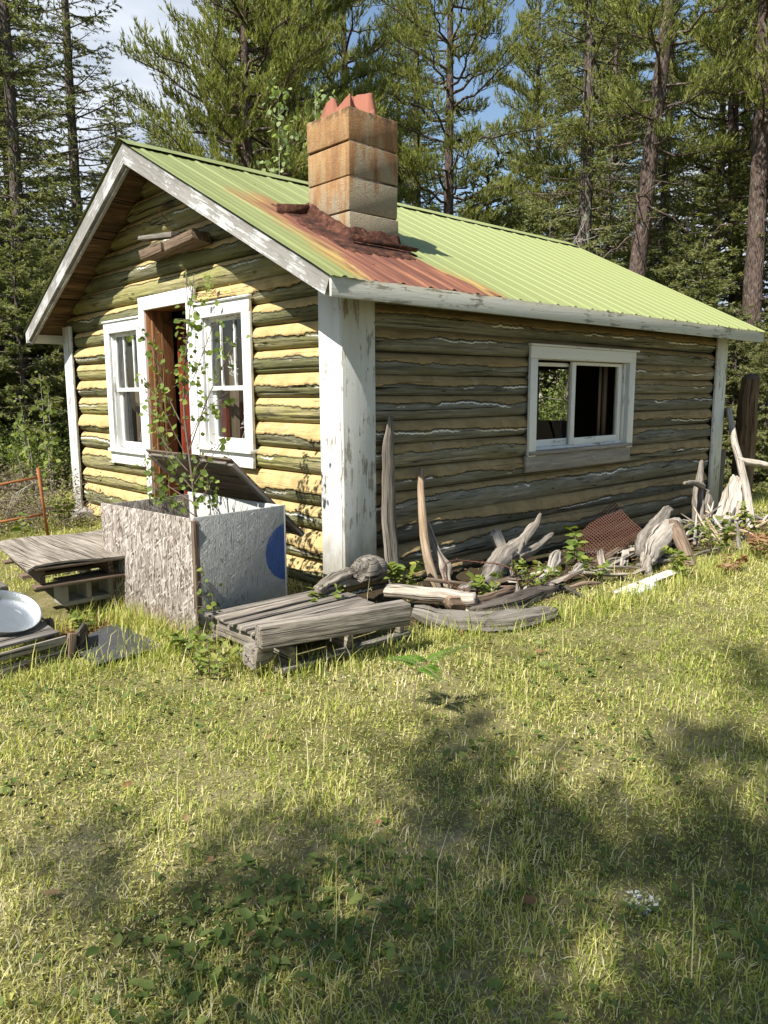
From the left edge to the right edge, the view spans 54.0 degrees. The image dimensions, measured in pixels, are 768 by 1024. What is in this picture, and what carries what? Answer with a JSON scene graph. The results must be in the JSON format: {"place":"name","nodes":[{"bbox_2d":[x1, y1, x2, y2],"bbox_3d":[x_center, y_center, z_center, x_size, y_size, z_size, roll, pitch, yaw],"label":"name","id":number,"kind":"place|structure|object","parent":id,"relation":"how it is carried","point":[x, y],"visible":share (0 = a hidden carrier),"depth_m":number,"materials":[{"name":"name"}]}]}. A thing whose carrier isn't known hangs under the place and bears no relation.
{"place":"outdoors","nodes":[
{"label":"outdoors","id":0,"kind":"place"},
{"bbox_2d":[0,407,767,1023],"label":"ground","id":1,"kind":"structure","parent":0,"point":[46,601],"depth_m":3.06,"materials":[{"name":"green plant"}]},
{"bbox_2d":[0,468,48,534],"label":"iron frame","id":2,"kind":"object","parent":1,"relation":"on","point":[38,476],"visible":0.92,"depth_m":8.74,"materials":[{"name":"metal"}]},
{"bbox_2d":[0,257,65,470],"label":"young spruce","id":3,"kind":"object","parent":1,"relation":"on","point":[15,355],"visible":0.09,"depth_m":15.09,"materials":[{"name":"green plant"}]},
{"bbox_2d":[4,371,62,511],"bbox_3d":[-5.083,-0.976,10.898,0.771,2.097,1.222,-3,9,-18],"label":"leafy shrub","id":4,"kind":"object","parent":1,"relation":"on","point":[52,443],"visible":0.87,"depth_m":10.85,"materials":[{"name":"green plant"}]},
{"bbox_2d":[0,0,68,423],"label":"spruce tree","id":5,"kind":"object","parent":1,"relation":"on","point":[34,186],"visible":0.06,"depth_m":20.46,"materials":[{"name":"green plant"}]},
{"bbox_2d":[0,407,70,492],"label":"forest bush","id":6,"kind":"object","parent":1,"relation":"on","point":[34,450],"visible":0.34,"depth_m":13.10,"materials":[{"name":"green plant"}]},
{"bbox_2d":[0,244,71,481],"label":"young spruce","id":7,"kind":"object","parent":1,"relation":"on","point":[37,390],"visible":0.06,"depth_m":15.05,"materials":[{"name":"green plant"}]},
{"bbox_2d":[0,206,72,495],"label":"young spruce","id":8,"kind":"object","parent":1,"relation":"on","point":[20,320],"visible":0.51,"depth_m":13.51,"materials":[{"name":"green plant"}]},
{"bbox_2d":[0,0,79,449],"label":"spruce tree","id":9,"kind":"object","parent":1,"relation":"on","point":[24,47],"visible":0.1,"depth_m":17.89,"materials":[{"name":"green plant"}]},
{"bbox_2d":[1,187,83,475],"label":"young spruce","id":10,"kind":"object","parent":1,"relation":"on","point":[65,229],"visible":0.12,"depth_m":15.55,"materials":[{"name":"green plant"}]},
{"bbox_2d":[0,617,88,677],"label":"slatted crate","id":11,"kind":"object","parent":1,"relation":"on","point":[46,630],"visible":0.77,"depth_m":4.76,"materials":[{"name":"grey wood"}]},
{"bbox_2d":[0,590,41,636],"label":"metal pan","id":12,"kind":"object","parent":11,"relation":"on","point":[20,613],"visible":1,"depth_m":5.01,"materials":[{"name":"white metal"}]},
{"bbox_2d":[0,459,101,536],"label":"dead leaves","id":13,"kind":"object","parent":1,"relation":"on","point":[33,496],"visible":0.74,"depth_m":9.80,"materials":[{"name":"plant"}]},
{"bbox_2d":[0,459,102,531],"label":"brush pile","id":14,"kind":"object","parent":1,"relation":"on","point":[32,507],"visible":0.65,"depth_m":9.83,"materials":[{"name":"plant"}]},
{"bbox_2d":[38,404,70,484],"bbox_3d":[-5.641,-1.253,14.214,1.795,1.853,1.740,1,9,11],"label":"forest bush","id":15,"kind":"object","parent":1,"relation":"on","point":[63,445],"visible":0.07,"depth_m":13.94,"materials":[{"name":"green plant"}]},
{"bbox_2d":[0,0,114,459],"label":"spruce tree","id":16,"kind":"object","parent":1,"relation":"on","point":[14,166],"visible":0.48,"depth_m":15.48,"materials":[{"name":"green plant"}]},
{"bbox_2d":[45,495,75,527],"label":"leafy plant","id":17,"kind":"object","parent":1,"relation":"on","point":[67,507],"visible":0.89,"depth_m":9.50,"materials":[{"name":"green plant"}]},
{"bbox_2d":[0,0,138,407],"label":"spruce tree","id":18,"kind":"object","parent":1,"relation":"on","point":[69,88],"visible":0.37,"depth_m":17.25,"materials":[{"name":"green plant"}]},
{"bbox_2d":[66,609,96,631],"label":"leafy plant","id":19,"kind":"object","parent":1,"relation":"on","point":[72,618],"visible":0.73,"depth_m":5.38,"materials":[{"name":"green plant"}]},
{"bbox_2d":[53,570,113,606],"bbox_3d":[-2.357,0.594,5.923,0.190,0.195,0.400,8,12,44],"label":"concrete block","id":20,"kind":"object","parent":1,"relation":"on","point":[63,597],"depth_m":5.88,"materials":[{"name":"grey concrete"}]},
{"bbox_2d":[79,568,101,572],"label":"concrete block","id":21,"kind":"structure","parent":1,"relation":"on","point":[84,571],"depth_m":6.64,"materials":[{"name":"grey concrete"}]},
{"bbox_2d":[2,557,124,589],"bbox_3d":[-2.437,0.361,6.249,1.238,0.160,1.231,-8,12,-42],"label":"pallet","id":22,"kind":"object","parent":21,"relation":"on","point":[38,574],"visible":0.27,"depth_m":5.73,"materials":[{"name":"grey wood"}]},
{"bbox_2d":[0,530,124,571],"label":"plywood sheet","id":23,"kind":"object","parent":22,"relation":"on","point":[27,554],"visible":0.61,"depth_m":6.03,"materials":[{"name":"grey wood"}]},
{"bbox_2d":[85,79,139,194],"bbox_3d":[-8.672,-8.036,25.628,4.068,12.402,4.734,5,10,31],"label":"spruce tree","id":24,"kind":"object","parent":1,"relation":"on","point":[116,116],"visible":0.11,"depth_m":24.70,"materials":[{"name":"green plant"}]},
{"bbox_2d":[65,624,161,666],"bbox_3d":[-1.865,0.886,5.101,0.494,0.030,0.775,-8,12,-42],"label":"rubber mat","id":25,"kind":"object","parent":1,"relation":"on","point":[98,639],"visible":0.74,"depth_m":5.06,"materials":[{"name":"grey rubber"}]},
{"bbox_2d":[157,626,208,655],"bbox_3d":[-1.313,0.857,4.945,0.336,0.224,0.248,-3,9,-15],"label":"leafy plant","id":26,"kind":"object","parent":1,"relation":"on","point":[174,635],"visible":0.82,"depth_m":4.93,"materials":[{"name":"green plant"}]},
{"bbox_2d":[126,271,249,516],"bbox_3d":[-1.517,-0.529,5.871,1.084,2.600,0.422,2,9,13],"label":"aspen sapling","id":27,"kind":"object","parent":1,"relation":"on","point":[196,501],"visible":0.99,"depth_m":5.85,"materials":[{"name":"green plant"}]},
{"bbox_2d":[100,449,304,640],"bbox_3d":[-1.486,0.158,6.133,1.275,1.260,1.705,-8,12,-42],"label":"storage box","id":28,"kind":"object","parent":1,"relation":"on","point":[234,543],"visible":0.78,"depth_m":5.61,"materials":[{"name":"grey wood"}]},
{"bbox_2d":[195,566,221,635],"bbox_3d":[-1.215,0.640,5.212,0.174,0.571,0.291,3,9,18],"label":"leafy weed","id":29,"kind":"object","parent":1,"relation":"on","point":[210,607],"visible":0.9,"depth_m":5.17,"materials":[{"name":"green plant"}]},
{"bbox_2d":[176,633,242,677],"bbox_3d":[-1.037,0.904,4.629,0.409,0.219,0.446,-8,12,-42],"label":"leafy plant","id":30,"kind":"object","parent":1,"relation":"on","point":[213,667],"visible":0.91,"depth_m":4.63,"materials":[{"name":"green plant"}]},
{"bbox_2d":[111,0,386,178],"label":"pine tree","id":31,"kind":"object","parent":1,"relation":"on","point":[280,39],"visible":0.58,"depth_m":16.04,"materials":[{"name":"green plant"}]},
{"bbox_2d":[242,641,273,669],"bbox_3d":[-0.757,0.856,4.544,0.158,0.141,0.120,-8,12,-42],"label":"wood block","id":32,"kind":"object","parent":1,"relation":"on","point":[250,649],"depth_m":4.50,"materials":[{"name":"beige wood"}]},
{"bbox_2d":[256,77,298,174],"bbox_3d":[-1.874,-4.002,14.032,1.202,7.567,1.375,3,10,22],"label":"aspen tree","id":33,"kind":"object","parent":1,"relation":"on","point":[276,93],"visible":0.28,"depth_m":13.38,"materials":[{"name":"green plant"}]},
{"bbox_2d":[227,0,332,169],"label":"pine tree","id":34,"kind":"object","parent":1,"relation":"on","point":[307,87],"visible":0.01,"depth_m":25.44,"materials":[{"name":"green plant"}]},
{"bbox_2d":[156,0,414,181],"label":"pine tree","id":35,"kind":"object","parent":1,"relation":"on","point":[338,5],"visible":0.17,"depth_m":18.00,"materials":[{"name":"green plant"}]},
{"bbox_2d":[205,590,409,674],"bbox_3d":[-0.523,0.783,5.199,1.086,0.198,0.951,-8,12,-42],"label":"pallet","id":36,"kind":"object","parent":1,"relation":"on","point":[247,617],"visible":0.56,"depth_m":5.12,"materials":[{"name":"grey wood"}]},
{"bbox_2d":[255,599,410,648],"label":"timber beam","id":37,"kind":"structure","parent":36,"relation":"on","point":[332,624],"depth_m":4.62,"materials":[{"name":"grey wood"}]},
{"bbox_2d":[313,567,355,595],"bbox_3d":[-0.381,0.529,5.810,0.143,0.135,0.565,4,10,28],"label":"rotten log","id":38,"kind":"object","parent":36,"relation":"on","point":[342,577],"visible":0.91,"depth_m":5.74,"materials":[{"name":"grey wood"}]},
{"bbox_2d":[299,77,336,165],"bbox_3d":[-1.308,-4.157,14.444,1.416,7.794,1.238,-1,9,-8],"label":"aspen tree","id":39,"kind":"object","parent":1,"relation":"on","point":[317,115],"visible":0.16,"depth_m":14.01,"materials":[{"name":"green plant"}]},
{"bbox_2d":[252,0,429,197],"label":"pine tree","id":40,"kind":"object","parent":1,"relation":"on","point":[379,43],"visible":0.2,"depth_m":21.79,"materials":[{"name":"green plant"}]},
{"bbox_2d":[350,554,387,582],"bbox_3d":[-0.117,0.464,6.059,0.231,0.256,0.444,3,9,17],"label":"stump piece","id":41,"kind":"object","parent":1,"relation":"on","point":[366,568],"visible":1,"depth_m":5.92,"materials":[{"name":"grey wood"}]},
{"bbox_2d":[0,562,767,1023],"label":"ground cover","id":42,"kind":"object","parent":1,"relation":"on","point":[242,910],"visible":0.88,"depth_m":2.41,"materials":[{"name":"green plant"}]},
{"bbox_2d":[0,491,767,702],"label":"rank grass","id":43,"kind":"structure","parent":1,"relation":"on","point":[151,622],"depth_m":5.30,"materials":[{"name":"green plant"}]},
{"bbox_2d":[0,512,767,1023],"bbox_3d":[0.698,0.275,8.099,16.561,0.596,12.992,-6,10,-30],"label":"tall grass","id":44,"kind":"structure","parent":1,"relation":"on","point":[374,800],"depth_m":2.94,"materials":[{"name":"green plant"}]},
{"bbox_2d":[1,515,767,936],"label":"leaf litter","id":45,"kind":"object","parent":1,"relation":"on","point":[529,899],"visible":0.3,"depth_m":5.40,"materials":[{"name":"brown plant"}]},
{"bbox_2d":[381,416,402,583],"bbox_3d":[0.063,-0.069,6.597,0.201,1.530,0.175,-8,12,-42],"label":"wood slab","id":46,"kind":"object","parent":1,"relation":"on","point":[389,528],"depth_m":6.58,"materials":[{"name":"grey wood"}]},
{"bbox_2d":[24,93,764,593],"bbox_3d":[0.285,-2.113,10.751,8.147,4.901,6.770,-8,12,-42],"label":"log cabin","id":47,"kind":"object","parent":1,"relation":"on","point":[362,305],"visible":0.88,"depth_m":7.72,"materials":[{"name":"paint"}]},
{"bbox_2d":[101,316,145,466],"bbox_3d":[-3.063,-1.470,9.284,0.353,1.752,1.026,-8,12,-42],"label":"window","id":48,"kind":"structure","parent":47,"relation":"in","point":[115,331],"depth_m":9.43,"materials":[{"name":"paint"}]},
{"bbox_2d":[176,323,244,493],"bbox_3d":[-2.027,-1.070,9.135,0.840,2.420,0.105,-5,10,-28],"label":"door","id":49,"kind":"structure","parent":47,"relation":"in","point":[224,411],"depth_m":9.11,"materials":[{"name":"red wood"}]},
{"bbox_2d":[194,294,258,468],"bbox_3d":[-1.501,-1.294,7.607,0.353,1.633,1.036,-8,12,-42],"label":"window","id":50,"kind":"structure","parent":47,"relation":"in","point":[233,308],"depth_m":7.62,"materials":[{"name":"paint"}]},
{"bbox_2d":[523,343,639,472],"bbox_3d":[2.233,-1.215,8.726,2.227,1.348,0.303,-8,12,-42],"label":"window","id":51,"kind":"structure","parent":47,"relation":"in","point":[558,453],"depth_m":8.65,"materials":[{"name":"paint"}]},
{"bbox_2d":[384,561,426,584],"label":"leafy plant","id":52,"kind":"object","parent":1,"relation":"on","point":[398,569],"visible":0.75,"depth_m":6.33,"materials":[{"name":"green plant"}]},
{"bbox_2d":[373,0,442,211],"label":"spruce tree","id":53,"kind":"object","parent":1,"relation":"on","point":[410,60],"visible":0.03,"depth_m":28.58,"materials":[{"name":"green plant"}]},
{"bbox_2d":[395,0,441,211],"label":"spruce tree","id":54,"kind":"object","parent":1,"relation":"on","point":[418,60],"visible":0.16,"depth_m":25.01,"materials":[{"name":"green plant"}]},
{"bbox_2d":[375,1,476,212],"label":"spruce tree","id":55,"kind":"object","parent":1,"relation":"on","point":[432,132],"visible":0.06,"depth_m":31.24,"materials":[{"name":"green plant"}]},
{"bbox_2d":[384,643,471,715],"bbox_3d":[0.235,0.891,4.012,0.420,0.369,0.274,4,10,25],"label":"bracken fern","id":56,"kind":"object","parent":1,"relation":"on","point":[410,660],"visible":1,"depth_m":3.98,"materials":[{"name":"green plant"}]},
{"bbox_2d":[417,468,440,587],"bbox_3d":[0.365,0.158,6.727,0.166,1.064,0.577,-3,9,-17],"label":"leaning pole","id":57,"kind":"object","parent":1,"relation":"on","point":[430,569],"visible":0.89,"depth_m":6.62,"materials":[{"name":"beige wood"}]},
{"bbox_2d":[383,584,477,605],"bbox_3d":[0.362,0.644,5.909,0.758,0.124,0.135,3,10,21],"label":"pale log","id":58,"kind":"object","parent":1,"relation":"on","point":[429,594],"visible":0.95,"depth_m":5.88,"materials":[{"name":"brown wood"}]},
{"bbox_2d":[427,518,452,587],"bbox_3d":[0.467,0.369,6.765,0.156,0.646,0.444,-8,12,-42],"label":"knobbed stick","id":59,"kind":"object","parent":1,"relation":"on","point":[441,560],"visible":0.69,"depth_m":6.72,"materials":[{"name":"grey wood"}]},
{"bbox_2d":[352,0,554,224],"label":"pine tree","id":60,"kind":"object","parent":1,"relation":"on","point":[411,161],"visible":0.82,"depth_m":19.09,"materials":[{"name":"green plant"}]},
{"bbox_2d":[442,585,518,609],"bbox_3d":[0.838,0.675,6.040,0.950,0.177,0.193,-9,12,-44],"label":"split log","id":61,"kind":"object","parent":1,"relation":"on","point":[453,602],"visible":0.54,"depth_m":5.84,"materials":[{"name":"brown wood"}]},
{"bbox_2d":[465,572,503,593],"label":"leafy plant","id":62,"kind":"object","parent":1,"relation":"on","point":[479,579],"visible":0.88,"depth_m":6.20,"materials":[{"name":"green plant"}]},
{"bbox_2d":[411,605,558,631],"bbox_3d":[0.763,0.811,5.494,1.118,0.272,0.297,-1,9,-6],"label":"curved log","id":63,"kind":"object","parent":1,"relation":"on","point":[506,617],"visible":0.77,"depth_m":5.44,"materials":[{"name":"grey wood"}]},
{"bbox_2d":[457,513,553,594],"bbox_3d":[1.116,0.380,7.050,0.330,0.557,2.029,5,10,31],"label":"driftwood root","id":64,"kind":"object","parent":1,"relation":"on","point":[516,549],"visible":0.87,"depth_m":7.23,"materials":[{"name":"grey wood"}]},
{"bbox_2d":[455,149,555,417],"bbox_3d":[3.031,-5.756,22.386,5.183,9.110,6.387,3,10,22],"label":"young spruce","id":65,"kind":"object","parent":1,"relation":"on","point":[511,221],"visible":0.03,"depth_m":21.36,"materials":[{"name":"green plant"}]},
{"bbox_2d":[466,585,565,610],"bbox_3d":[1.142,0.700,6.084,1.246,0.214,0.260,-8,12,-42],"label":"dark log","id":66,"kind":"object","parent":1,"relation":"on","point":[538,593],"visible":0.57,"depth_m":5.89,"materials":[{"name":"grey wood"}]},
{"bbox_2d":[509,558,561,585],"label":"leafy plant","id":67,"kind":"object","parent":1,"relation":"on","point":[525,569],"visible":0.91,"depth_m":6.42,"materials":[{"name":"green plant"}]},
{"bbox_2d":[460,0,629,251],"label":"pine tree","id":68,"kind":"object","parent":1,"relation":"on","point":[535,96],"visible":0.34,"depth_m":27.83,"materials":[{"name":"green plant"}]},
{"bbox_2d":[538,369,568,420],"bbox_3d":[4.433,-2.319,18.172,2.896,2.989,2.807,1,9,8],"label":"forest bush","id":69,"kind":"object","parent":1,"relation":"on","point":[554,409],"visible":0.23,"depth_m":18.22,"materials":[{"name":"green plant"}]},
{"bbox_2d":[521,178,607,419],"bbox_3d":[4.443,-4.668,19.839,5.312,7.576,4.310,3,9,19],"label":"young spruce","id":70,"kind":"object","parent":1,"relation":"on","point":[568,231],"visible":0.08,"depth_m":19.35,"materials":[{"name":"green plant"}]},
{"bbox_2d":[562,525,587,564],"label":"leafy plant","id":71,"kind":"object","parent":1,"relation":"on","point":[573,544],"visible":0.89,"depth_m":7.50,"materials":[{"name":"green plant"}]},
{"bbox_2d":[578,555,611,581],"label":"leafy plant","id":72,"kind":"object","parent":1,"relation":"on","point":[606,564],"visible":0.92,"depth_m":6.75,"materials":[{"name":"green plant"}]},
{"bbox_2d":[506,0,691,268],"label":"pine tree","id":73,"kind":"object","parent":1,"relation":"on","point":[545,157],"visible":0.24,"depth_m":23.29,"materials":[{"name":"green plant"}]},
{"bbox_2d":[514,0,684,400],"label":"spruce tree","id":74,"kind":"object","parent":1,"relation":"on","point":[584,208],"visible":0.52,"depth_m":17.09,"materials":[{"name":"green plant"}]},
{"bbox_2d":[555,0,659,268],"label":"spruce tree","id":75,"kind":"object","parent":1,"relation":"on","point":[608,201],"visible":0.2,"depth_m":21.53,"materials":[{"name":"green plant"}]},
{"bbox_2d":[574,500,641,565],"bbox_3d":[2.376,0.200,8.238,0.561,0.383,2.114,5,10,32],"label":"rusty grate","id":76,"kind":"object","parent":1,"relation":"on","point":[608,531],"visible":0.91,"depth_m":8.41,"materials":[{"name":"brown metal"}]},
{"bbox_2d":[552,237,678,399],"bbox_3d":[6.232,-3.790,18.843,3.399,5.975,4.189,-5,10,-28],"label":"young spruce","id":77,"kind":"object","parent":1,"relation":"on","point":[650,255],"visible":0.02,"depth_m":18.27,"materials":[{"name":"green plant"}]},
{"bbox_2d":[614,570,679,595],"bbox_3d":[2.382,0.641,6.731,1.063,0.055,0.187,-9,12,-43],"label":"white plank","id":78,"kind":"object","parent":1,"relation":"on","point":[670,573],"visible":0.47,"depth_m":6.77,"materials":[{"name":"paint"}]},
{"bbox_2d":[639,517,682,565],"bbox_3d":[2.947,0.309,8.022,0.271,0.309,1.758,5,10,31],"label":"driftwood stump","id":79,"kind":"object","parent":1,"relation":"on","point":[659,537],"visible":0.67,"depth_m":7.76,"materials":[{"name":"grey wood"}]},
{"bbox_2d":[634,505,673,557],"bbox_3d":[3.036,0.180,8.470,0.190,0.263,2.234,4,10,28],"label":"driftwood log","id":80,"kind":"object","parent":79,"relation":"on","point":[664,512],"visible":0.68,"depth_m":8.17,"materials":[{"name":"grey wood"}]},
{"bbox_2d":[558,0,767,393],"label":"pine tree","id":81,"kind":"object","parent":1,"relation":"on","point":[654,112],"visible":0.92,"depth_m":15.90,"materials":[{"name":"green plant"}]},
{"bbox_2d":[596,0,731,288],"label":"spruce tree","id":82,"kind":"object","parent":1,"relation":"on","point":[664,167],"visible":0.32,"depth_m":19.46,"materials":[{"name":"green plant"}]},
{"bbox_2d":[619,0,723,285],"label":"spruce tree","id":83,"kind":"object","parent":1,"relation":"on","point":[681,132],"visible":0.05,"depth_m":25.85,"materials":[{"name":"green plant"}]},
{"bbox_2d":[661,545,691,577],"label":"leafy plant","id":84,"kind":"object","parent":1,"relation":"on","point":[679,561],"visible":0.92,"depth_m":7.04,"materials":[{"name":"green plant"}]},
{"bbox_2d":[669,519,696,566],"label":"bark arch","id":85,"kind":"structure","parent":1,"relation":"on","point":[681,541],"depth_m":7.87,"materials":[{"name":"brown wood"}]},
{"bbox_2d":[683,460,712,522],"bbox_3d":[4.136,-0.184,9.899,0.287,0.932,0.986,7,11,37],"label":"upright driftwood","id":86,"kind":"object","parent":1,"relation":"on","point":[701,497],"visible":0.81,"depth_m":10.04,"materials":[{"name":"grey wood"}]},
{"bbox_2d":[647,215,754,459],"bbox_3d":[6.712,-3.642,17.391,4.270,6.091,3.465,8,12,43],"label":"young spruce","id":87,"kind":"object","parent":1,"relation":"on","point":[681,251],"visible":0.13,"depth_m":16.88,"materials":[{"name":"green plant"}]},
{"bbox_2d":[639,0,767,374],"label":"pine tree","id":88,"kind":"object","parent":1,"relation":"on","point":[733,113],"visible":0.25,"depth_m":20.12,"materials":[{"name":"green plant"}]},
{"bbox_2d":[644,2,767,303],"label":"pine tree","id":89,"kind":"object","parent":1,"relation":"on","point":[705,111],"visible":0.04,"depth_m":27.83,"materials":[{"name":"green plant"}]},
{"bbox_2d":[653,0,767,340],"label":"spruce tree","id":90,"kind":"object","parent":1,"relation":"on","point":[721,110],"visible":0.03,"depth_m":22.69,"materials":[{"name":"green plant"}]},
{"bbox_2d":[655,123,767,460],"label":"young spruce","id":91,"kind":"object","parent":1,"relation":"on","point":[716,219],"visible":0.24,"depth_m":17.52,"materials":[{"name":"green plant"}]},
{"bbox_2d":[682,516,745,553],"bbox_3d":[3.568,0.278,8.175,0.618,0.406,0.710,-8,12,-42],"label":"leafy plant","id":92,"kind":"object","parent":1,"relation":"on","point":[724,541],"visible":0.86,"depth_m":8.21,"materials":[{"name":"green plant"}]},
{"bbox_2d":[668,0,767,459],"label":"pine tree","id":93,"kind":"object","parent":1,"relation":"on","point":[757,95],"visible":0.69,"depth_m":16.30,"materials":[{"name":"green plant"}]},
{"bbox_2d":[668,230,767,478],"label":"young spruce","id":94,"kind":"object","parent":1,"relation":"on","point":[701,283],"visible":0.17,"depth_m":15.82,"materials":[{"name":"green plant"}]},
{"bbox_2d":[715,474,742,526],"bbox_3d":[4.639,-0.076,10.162,0.347,0.799,0.860,4,10,23],"label":"driftwood knee","id":95,"kind":"object","parent":1,"relation":"on","point":[732,495],"visible":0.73,"depth_m":10.04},
{"bbox_2d":[698,18,767,349],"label":"spruce tree","id":96,"kind":"object","parent":1,"relation":"on","point":[765,291],"visible":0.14,"depth_m":18.16,"materials":[{"name":"green plant"}]},
{"bbox_2d":[725,407,754,527],"bbox_3d":[4.940,-0.628,10.455,0.126,1.615,1.836,2,9,13],"label":"leaning pole","id":97,"kind":"object","parent":1,"relation":"on","point":[746,490],"visible":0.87,"depth_m":10.37,"materials":[{"name":"white wood"}]},
{"bbox_2d":[721,323,767,491],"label":"young spruce","id":98,"kind":"object","parent":1,"relation":"on","point":[761,483],"visible":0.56,"depth_m":13.93,"materials":[{"name":"green plant"}]},
{"bbox_2d":[722,304,767,483],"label":"young spruce","id":99,"kind":"object","parent":1,"relation":"on","point":[735,370],"visible":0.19,"depth_m":15.13,"materials":[{"name":"green plant"}]},
{"bbox_2d":[731,373,759,495],"bbox_3d":[5.739,-1.050,11.984,0.372,2.256,0.986,3,9,18],"label":"old post","id":100,"kind":"object","parent":1,"relation":"on","point":[747,419],"visible":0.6,"depth_m":11.67,"materials":[{"name":"brown wood"}]},
{"bbox_2d":[726,500,767,535],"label":"leafy plant","id":101,"kind":"object","parent":1,"relation":"on","point":[749,516],"visible":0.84,"depth_m":9.01,"materials":[{"name":"green plant"}]},
{"bbox_2d":[727,296,767,481],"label":"young spruce","id":102,"kind":"object","parent":1,"relation":"on","point":[764,327],"visible":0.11,"depth_m":15.28,"materials":[{"name":"green plant"}]},
{"bbox_2d":[746,531,767,557],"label":"red plant","id":103,"kind":"object","parent":1,"relation":"on","point":[753,539],"visible":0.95,"depth_m":8.09,"materials":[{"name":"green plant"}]},
{"bbox_2d":[0,0,767,405],"label":"sky","id":104,"kind":"structure","parent":0,"point":[121,68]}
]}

